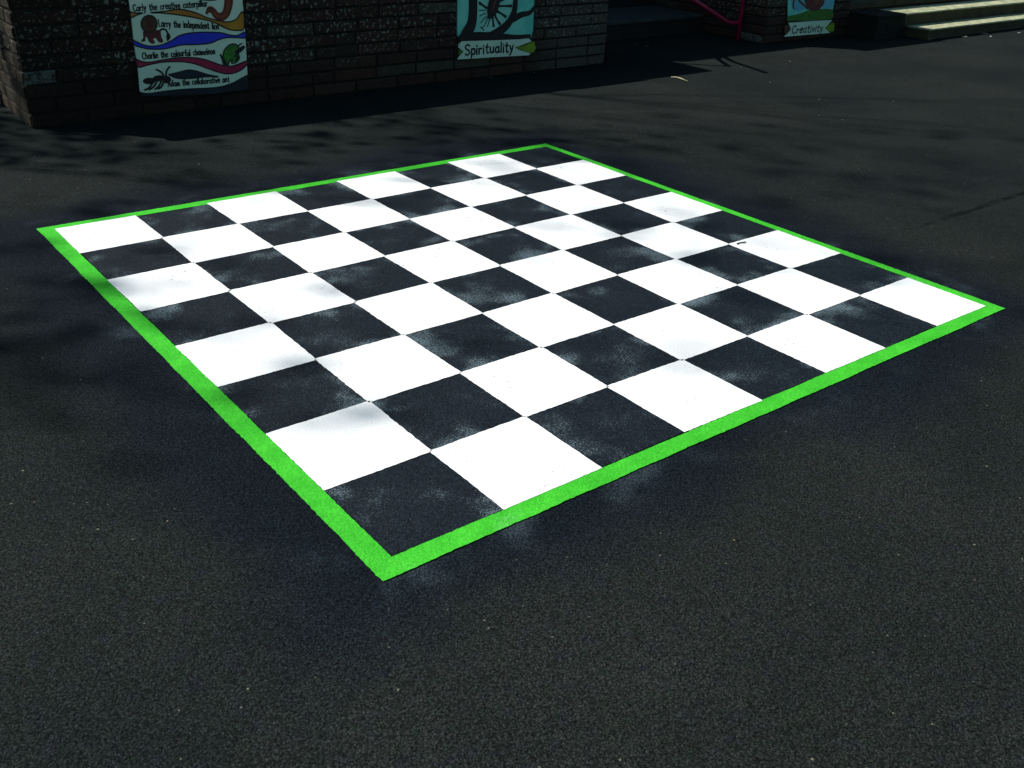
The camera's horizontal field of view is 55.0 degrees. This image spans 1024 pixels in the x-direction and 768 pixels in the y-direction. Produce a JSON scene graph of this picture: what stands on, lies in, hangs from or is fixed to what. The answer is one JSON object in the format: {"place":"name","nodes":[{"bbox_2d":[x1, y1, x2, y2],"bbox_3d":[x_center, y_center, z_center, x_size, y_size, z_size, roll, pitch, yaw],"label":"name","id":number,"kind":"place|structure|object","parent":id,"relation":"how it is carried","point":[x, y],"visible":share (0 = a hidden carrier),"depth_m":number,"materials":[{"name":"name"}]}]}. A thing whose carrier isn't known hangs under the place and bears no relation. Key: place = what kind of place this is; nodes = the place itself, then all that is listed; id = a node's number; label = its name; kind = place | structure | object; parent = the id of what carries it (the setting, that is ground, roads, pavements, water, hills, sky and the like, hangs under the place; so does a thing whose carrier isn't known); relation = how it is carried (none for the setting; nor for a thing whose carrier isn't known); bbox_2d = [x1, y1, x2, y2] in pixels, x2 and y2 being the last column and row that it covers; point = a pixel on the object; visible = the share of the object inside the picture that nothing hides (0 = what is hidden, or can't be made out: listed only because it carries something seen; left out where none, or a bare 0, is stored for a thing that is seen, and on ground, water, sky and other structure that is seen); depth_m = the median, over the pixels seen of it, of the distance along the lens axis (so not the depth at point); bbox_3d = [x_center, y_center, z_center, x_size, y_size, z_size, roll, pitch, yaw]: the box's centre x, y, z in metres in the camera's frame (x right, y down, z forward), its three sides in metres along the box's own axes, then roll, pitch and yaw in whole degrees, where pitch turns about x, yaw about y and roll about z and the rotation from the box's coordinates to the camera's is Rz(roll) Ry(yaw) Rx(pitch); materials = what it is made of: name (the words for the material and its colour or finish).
{"place":"outdoors","nodes":[
{"label":"outdoors","id":0,"kind":"place"},
{"bbox_2d":[0,28,1023,767],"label":"playground","id":1,"kind":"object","parent":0,"point":[830,576],"visible":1,"depth_m":2.36,"materials":[{"name":"asphalt"}]},
{"bbox_2d":[0,0,607,128],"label":"brick wall","id":2,"kind":"structure","parent":1,"relation":"on","point":[66,62],"depth_m":5.98,"materials":[{"name":"brick"}]},
{"bbox_2d":[128,0,248,95],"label":"animal banner","id":3,"kind":"object","parent":2,"relation":"attached to","point":[199,46],"visible":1,"depth_m":5.61,"materials":[{"name":"multicoloured plastic"}]},
{"bbox_2d":[457,0,535,58],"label":"spirituality sign","id":4,"kind":"object","parent":2,"relation":"attached to","point":[493,28],"visible":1,"depth_m":6.83,"materials":[{"name":"multicoloured plastic"}]},
{"bbox_2d":[37,144,1004,580],"bbox_3d":[-0.047,-0.450,3.787,2.668,0.002,2.665,-19,35,-34],"label":"chessboard","id":5,"kind":"object","parent":1,"relation":"on","point":[563,384],"visible":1,"depth_m":3.35,"materials":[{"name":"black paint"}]},
{"bbox_2d":[606,0,703,40],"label":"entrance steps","id":6,"kind":"structure","parent":1,"relation":"on","point":[629,19],"depth_m":8.94,"materials":[{"name":"grey concrete"}]},
{"bbox_2d":[689,0,744,39],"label":"handrail","id":7,"kind":"object","parent":1,"relation":"on","point":[738,23],"visible":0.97,"depth_m":8.72,"materials":[{"name":"red metal"}]},
{"bbox_2d":[653,0,850,43],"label":"brick pier","id":8,"kind":"structure","parent":1,"relation":"on","point":[764,21],"depth_m":8.90,"materials":[{"name":"brick"}]},
{"bbox_2d":[784,0,833,36],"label":"creativity sign","id":9,"kind":"object","parent":8,"relation":"attached to","point":[802,10],"visible":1,"depth_m":8.94,"materials":[{"name":"multicoloured"}]},
{"bbox_2d":[845,9,905,39],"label":"wing wall","id":10,"kind":"structure","parent":1,"relation":"on","point":[874,24],"depth_m":9.27,"materials":[{"name":"grey concrete"}]},
{"bbox_2d":[844,0,974,33],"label":"retaining wall","id":11,"kind":"structure","parent":1,"relation":"on","point":[856,5],"depth_m":9.65,"materials":[{"name":"brick"}]},
{"bbox_2d":[880,0,1023,39],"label":"garden steps","id":12,"kind":"structure","parent":1,"relation":"on","point":[935,21],"depth_m":9.86,"materials":[{"name":"concrete"}]}
]}

